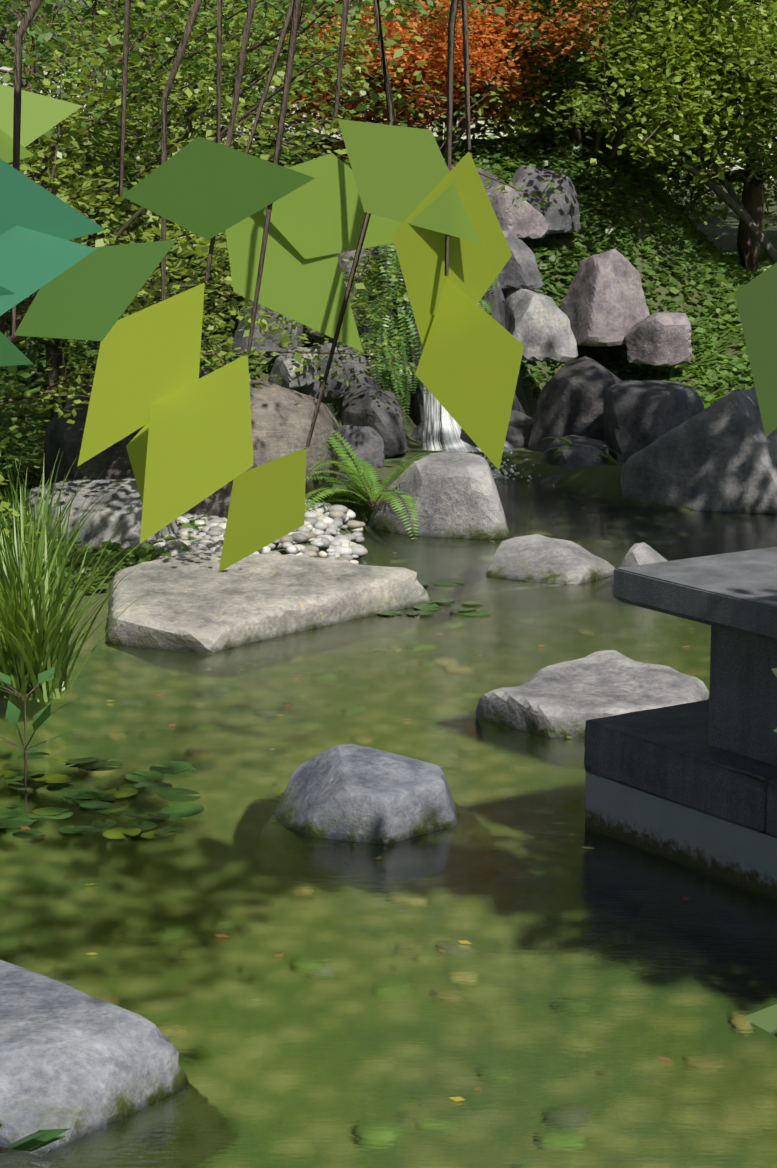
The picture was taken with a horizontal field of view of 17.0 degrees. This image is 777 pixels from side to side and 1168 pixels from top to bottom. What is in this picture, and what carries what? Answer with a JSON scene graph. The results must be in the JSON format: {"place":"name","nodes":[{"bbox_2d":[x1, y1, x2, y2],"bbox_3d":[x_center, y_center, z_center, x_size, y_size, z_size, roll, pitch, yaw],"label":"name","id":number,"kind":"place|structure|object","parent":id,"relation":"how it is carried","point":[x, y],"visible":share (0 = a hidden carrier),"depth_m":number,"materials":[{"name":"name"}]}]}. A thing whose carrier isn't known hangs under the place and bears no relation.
{"place":"outdoors","nodes":[
{"label":"outdoors","id":0,"kind":"place"},
{"bbox_2d":[6,0,632,15],"label":"sky","id":1,"kind":"structure","parent":0,"point":[54,4],"materials":[{"name":"white"}]},
{"bbox_2d":[0,476,776,1167],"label":"pond water","id":2,"kind":"structure","parent":0,"point":[566,998],"depth_m":8.15,"materials":[{"name":"green liquid"}]},
{"bbox_2d":[0,579,490,838],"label":"water lily pads","id":3,"kind":"object","parent":2,"relation":"on","point":[85,797],"visible":0.81,"depth_m":9.49,"materials":[{"name":"green plant"}]},
{"bbox_2d":[21,507,689,1100],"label":"floating leaves","id":4,"kind":"object","parent":2,"relation":"on","point":[381,857],"visible":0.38,"depth_m":7.93,"materials":[{"name":"plant"}]},
{"bbox_2d":[418,342,539,486],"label":"waterfall","id":5,"kind":"structure","parent":2,"relation":"on","point":[450,440],"depth_m":17.52,"materials":[{"name":"white liquid"}]},
{"bbox_2d":[0,139,776,695],"bbox_3d":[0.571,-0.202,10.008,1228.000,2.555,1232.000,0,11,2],"label":"terrain","id":6,"kind":"structure","parent":0,"point":[600,481],"depth_m":18.73,"materials":[{"name":"green plant"}]},
{"bbox_2d":[0,667,72,1152],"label":"broad leaf plant","id":7,"kind":"object","parent":6,"relation":"on","point":[38,1139],"visible":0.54,"depth_m":9.22,"materials":[{"name":"green plant"}]},
{"bbox_2d":[0,442,132,593],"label":"grass clump","id":8,"kind":"object","parent":6,"relation":"on","point":[26,515],"visible":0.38,"depth_m":12.38,"materials":[{"name":"green plant"}]},
{"bbox_2d":[0,486,158,706],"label":"grass clump","id":9,"kind":"object","parent":6,"relation":"on","point":[35,636],"visible":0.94,"depth_m":10.57,"materials":[{"name":"green plant"}]},
{"bbox_2d":[0,960,187,1151],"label":"rock","id":10,"kind":"object","parent":6,"relation":"on","point":[80,1064],"visible":0.85,"depth_m":6.60,"materials":[{"name":"grey stone"}]},
{"bbox_2d":[11,478,177,552],"bbox_3d":[-1.520,-0.229,14.068,0.802,0.659,0.996,-9,15,-40],"label":"rock","id":11,"kind":"object","parent":6,"relation":"on","point":[123,499],"visible":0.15,"depth_m":13.84,"materials":[{"name":"grey stone"}]},
{"bbox_2d":[91,0,122,124],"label":"tree","id":12,"kind":"object","parent":6,"relation":"on","point":[108,45],"visible":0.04,"depth_m":31.98,"materials":[{"name":"green plant"}]},
{"bbox_2d":[0,205,261,619],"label":"ground cover leaves","id":13,"kind":"object","parent":6,"relation":"on","point":[30,422],"visible":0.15,"depth_m":15.74,"materials":[{"name":"green plant"}]},
{"bbox_2d":[117,0,184,135],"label":"tree","id":14,"kind":"object","parent":6,"relation":"on","point":[139,37],"visible":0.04,"depth_m":25.91,"materials":[{"name":"green plant"}]},
{"bbox_2d":[43,367,341,517],"bbox_3d":[-1.110,-0.737,15.286,1.642,1.200,1.738,10,15,41],"label":"rock","id":15,"kind":"object","parent":6,"relation":"on","point":[281,422],"visible":0.38,"depth_m":14.76,"materials":[{"name":"grey stone"}]},
{"bbox_2d":[0,0,427,557],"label":"shrub","id":16,"kind":"object","parent":6,"relation":"on","point":[51,169],"visible":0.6,"depth_m":13.05,"materials":[{"name":"green plant"}]},
{"bbox_2d":[0,0,441,243],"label":"foliage","id":17,"kind":"object","parent":6,"relation":"on","point":[69,18],"visible":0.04,"depth_m":18.51,"materials":[{"name":"green plant"}]},
{"bbox_2d":[70,0,418,148],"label":"foliage","id":18,"kind":"object","parent":6,"relation":"on","point":[258,143],"visible":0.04,"depth_m":20.71,"materials":[{"name":"green plant"}]},
{"bbox_2d":[153,499,367,563],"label":"pebble beach","id":19,"kind":"structure","parent":6,"relation":"on","point":[323,525],"depth_m":14.03,"materials":[{"name":"grey gravel"}]},
{"bbox_2d":[105,552,429,652],"bbox_3d":[-0.778,0.317,12.836,1.518,0.821,2.071,10,15,41],"label":"rock slab","id":20,"kind":"object","parent":6,"relation":"on","point":[197,602],"visible":0.4,"depth_m":12.44,"materials":[{"name":"grey stone"}]},
{"bbox_2d":[232,299,302,356],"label":"mound rock","id":21,"kind":"object","parent":6,"relation":"on","point":[240,340],"visible":0.38,"depth_m":17.65,"materials":[{"name":"grey stone"}]},
{"bbox_2d":[0,0,567,542],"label":"shrub","id":22,"kind":"object","parent":6,"relation":"on","point":[42,30],"visible":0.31,"depth_m":13.70,"materials":[{"name":"green plant"}]},
{"bbox_2d":[0,0,591,418],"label":"shrub","id":23,"kind":"object","parent":6,"relation":"on","point":[56,361],"visible":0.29,"depth_m":15.23,"materials":[{"name":"green plant"}]},
{"bbox_2d":[0,123,641,402],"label":"ivy mound leaves","id":24,"kind":"object","parent":6,"relation":"on","point":[572,243],"visible":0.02,"depth_m":19.55,"materials":[{"name":"green plant"}]},
{"bbox_2d":[300,133,347,162],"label":"rock","id":25,"kind":"object","parent":6,"relation":"on","point":[325,141],"visible":0.08,"depth_m":19.29,"materials":[{"name":"grey stone"}]},
{"bbox_2d":[337,454,352,478],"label":"mound rock","id":26,"kind":"object","parent":6,"relation":"on","point":[339,476],"visible":0.02,"depth_m":16.10,"materials":[{"name":"grey stone"}]},
{"bbox_2d":[305,247,393,351],"bbox_3d":[-0.237,-2.058,17.940,0.631,0.928,0.554,8,14,36],"label":"waterfall rock","id":27,"kind":"object","parent":6,"relation":"on","point":[343,265],"visible":0.06,"depth_m":17.76,"materials":[{"name":"grey stone"}]},
{"bbox_2d":[340,425,384,467],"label":"mound rock","id":28,"kind":"object","parent":6,"relation":"on","point":[366,443],"visible":0.62,"depth_m":16.54,"materials":[{"name":"grey stone"}]},
{"bbox_2d":[274,744,457,844],"bbox_3d":[-0.014,0.976,9.239,0.862,0.733,0.878,4,12,19],"label":"rock","id":29,"kind":"object","parent":6,"relation":"on","point":[354,793],"visible":0.33,"depth_m":9.03,"materials":[{"name":"grey stone"}]},
{"bbox_2d":[305,430,436,541],"bbox_3d":[-0.143,-0.549,14.949,1.193,0.728,1.267,9,14,38],"label":"sword fern","id":30,"kind":"object","parent":6,"relation":"on","point":[362,486],"visible":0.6,"depth_m":14.97,"materials":[{"name":"green plant"}]},
{"bbox_2d":[342,384,407,457],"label":"fallen rock","id":31,"kind":"object","parent":6,"relation":"on","point":[380,413],"visible":0.81,"depth_m":17.01,"materials":[{"name":"grey stone"}]},
{"bbox_2d":[291,343,382,400],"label":"fallen rock","id":32,"kind":"object","parent":31,"relation":"on","point":[336,389],"visible":0.42,"depth_m":17.23,"materials":[{"name":"grey stone"}]},
{"bbox_2d":[268,346,318,388],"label":"fallen rock","id":33,"kind":"object","parent":32,"relation":"on","point":[284,367],"visible":0.79,"depth_m":17.04,"materials":[{"name":"grey stone"}]},
{"bbox_2d":[0,40,776,179],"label":"garden wall","id":34,"kind":"structure","parent":6,"relation":"on","point":[315,130],"depth_m":51.09,"materials":[{"name":"paint"}]},
{"bbox_2d":[0,16,635,39],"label":"garden wall coping","id":35,"kind":"object","parent":34,"relation":"on","point":[72,24],"depth_m":50.86,"materials":[{"name":"tile"}]},
{"bbox_2d":[367,451,509,539],"bbox_3d":[0.303,-0.356,15.085,0.878,0.795,0.758,0,11,2],"label":"boulder","id":36,"kind":"object","parent":6,"relation":"on","point":[454,494],"visible":0.58,"depth_m":14.78,"materials":[{"name":"grey stone"}]},
{"bbox_2d":[268,0,627,160],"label":"tree","id":37,"kind":"object","parent":6,"relation":"on","point":[505,70],"visible":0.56,"depth_m":18.98,"materials":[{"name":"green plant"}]},
{"bbox_2d":[410,410,533,450],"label":"rock","id":38,"kind":"object","parent":6,"relation":"on","point":[519,429],"visible":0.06,"depth_m":17.76,"materials":[{"name":"grey stone"}]},
{"bbox_2d":[402,279,528,424],"bbox_3d":[0.569,-1.475,18.282,0.963,1.671,0.939,0,11,2],"label":"rock","id":39,"kind":"object","parent":38,"relation":"on","point":[497,309],"visible":0.12,"depth_m":18.02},
{"bbox_2d":[350,243,498,419],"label":"hanging ferns","id":40,"kind":"object","parent":39,"relation":"attached to","point":[401,386],"visible":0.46,"depth_m":17.48,"materials":[{"name":"green plant"}]},
{"bbox_2d":[386,257,511,301],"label":"rock","id":41,"kind":"object","parent":39,"relation":"on","point":[503,292],"depth_m":18.05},
{"bbox_2d":[502,230,517,237],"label":"mound rock","id":42,"kind":"object","parent":41,"relation":"on","point":[509,234],"visible":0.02,"depth_m":18.35,"materials":[{"name":"grey stone"}]},
{"bbox_2d":[485,185,547,238],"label":"rock","id":43,"kind":"object","parent":42,"relation":"on","point":[520,218],"visible":0.62,"depth_m":18.51,"materials":[{"name":"grey stone"}]},
{"bbox_2d":[497,238,543,288],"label":"mound rock","id":44,"kind":"object","parent":39,"relation":"on","point":[519,270],"visible":0.48,"depth_m":18.00,"materials":[{"name":"grey stone"}]},
{"bbox_2d":[504,288,577,362],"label":"fallen rock","id":45,"kind":"object","parent":39,"relation":"attached to","point":[537,325],"visible":0.75,"depth_m":17.86,"materials":[{"name":"grey stone"}]},
{"bbox_2d":[451,163,504,186],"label":"rock","id":46,"kind":"object","parent":6,"relation":"on","point":[483,178],"visible":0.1,"depth_m":19.16,"materials":[{"name":"grey stone"}]},
{"bbox_2d":[342,373,618,464],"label":"ferns","id":47,"kind":"object","parent":6,"relation":"on","point":[606,455],"visible":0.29,"depth_m":16.87,"materials":[{"name":"green plant"}]},
{"bbox_2d":[251,0,754,191],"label":"tree","id":48,"kind":"object","parent":6,"relation":"on","point":[406,6],"visible":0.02,"depth_m":31.47,"materials":[{"name":"green plant"}]},
{"bbox_2d":[509,165,580,233],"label":"mound rock","id":49,"kind":"object","parent":6,"relation":"on","point":[563,218],"visible":0.52,"depth_m":19.09,"materials":[{"name":"grey stone"}]},
{"bbox_2d":[486,534,614,583],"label":"rock","id":50,"kind":"object","parent":6,"relation":"on","point":[536,558],"visible":0.33,"depth_m":13.64,"materials":[{"name":"grey stone"}]},
{"bbox_2d":[328,0,776,263],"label":"slender tree","id":51,"kind":"object","parent":6,"relation":"on","point":[730,199],"visible":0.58,"depth_m":19.85,"materials":[{"name":"green plant"}]},
{"bbox_2d":[541,475,563,485],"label":"mound rock","id":52,"kind":"object","parent":6,"relation":"on","point":[554,480],"visible":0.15,"depth_m":16.69,"materials":[{"name":"grey stone"}]},
{"bbox_2d":[528,356,621,451],"bbox_3d":[1.297,-1.201,17.564,0.610,0.667,0.766,6,13,28],"label":"fallen rock","id":53,"kind":"object","parent":6,"relation":"on","point":[570,400],"visible":0.62,"depth_m":17.27,"materials":[{"name":"grey stone"}]},
{"bbox_2d":[542,435,613,469],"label":"waterfall rock","id":54,"kind":"object","parent":6,"relation":"on","point":[584,451],"visible":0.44,"depth_m":16.82,"materials":[{"name":"grey stone"}]},
{"bbox_2d":[384,0,776,164],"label":"tree","id":55,"kind":"object","parent":6,"relation":"on","point":[575,131],"visible":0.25,"depth_m":19.91,"materials":[{"name":"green plant"}]},
{"bbox_2d":[475,650,708,737],"bbox_3d":[0.885,0.702,10.671,0.928,0.674,0.841,9,14,40],"label":"rock","id":56,"kind":"object","parent":6,"relation":"on","point":[564,699],"visible":0.48,"depth_m":10.55,"materials":[{"name":"grey stone"}]},
{"bbox_2d":[560,249,649,346],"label":"fallen rock","id":57,"kind":"object","parent":6,"relation":"on","point":[603,303],"visible":0.94,"depth_m":18.53,"materials":[{"name":"grey stone"}]},
{"bbox_2d":[471,123,776,409],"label":"ivy leaves","id":58,"kind":"object","parent":6,"relation":"on","point":[727,261],"visible":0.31,"depth_m":19.74,"materials":[{"name":"green plant"}]},
{"bbox_2d":[472,0,776,271],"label":"maple tree","id":59,"kind":"object","parent":6,"relation":"on","point":[683,91],"visible":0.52,"depth_m":19.62,"materials":[{"name":"green plant"}]},
{"bbox_2d":[612,542,666,586],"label":"rock","id":60,"kind":"object","parent":6,"relation":"on","point":[640,553],"visible":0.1,"depth_m":13.30,"materials":[{"name":"grey stone"}]},
{"bbox_2d":[603,380,703,462],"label":"dark rock","id":61,"kind":"object","parent":6,"relation":"on","point":[639,415],"visible":0.5,"depth_m":16.81,"materials":[{"name":"grey stone"}]},
{"bbox_2d":[625,312,692,365],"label":"mound rock","id":62,"kind":"object","parent":6,"relation":"on","point":[659,339],"visible":1,"depth_m":18.23,"materials":[{"name":"grey stone"}]},
{"bbox_2d":[584,547,776,898],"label":"stone platform","id":63,"kind":"structure","parent":6,"relation":"on","point":[693,784],"depth_m":8.56,"materials":[{"name":"stone"}]},
{"bbox_2d":[617,2,776,222],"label":"maple tree","id":64,"kind":"object","parent":6,"relation":"on","point":[766,214],"depth_m":23.31,"materials":[{"name":"green plant"}]},
{"bbox_2d":[620,386,776,513],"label":"rock","id":65,"kind":"object","parent":6,"relation":"on","point":[719,455],"visible":0.42,"depth_m":15.65,"materials":[{"name":"grey stone"}]},
{"bbox_2d":[735,262,776,1036],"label":"leaves","id":66,"kind":"object","parent":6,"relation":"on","point":[756,298],"visible":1,"depth_m":1.67,"materials":[{"name":"green plant"}]},
{"bbox_2d":[0,0,523,571],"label":"branch","id":67,"kind":"object","parent":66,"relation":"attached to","point":[414,198],"visible":1,"depth_m":1.25,"materials":[{"name":"green plant"}]}
]}

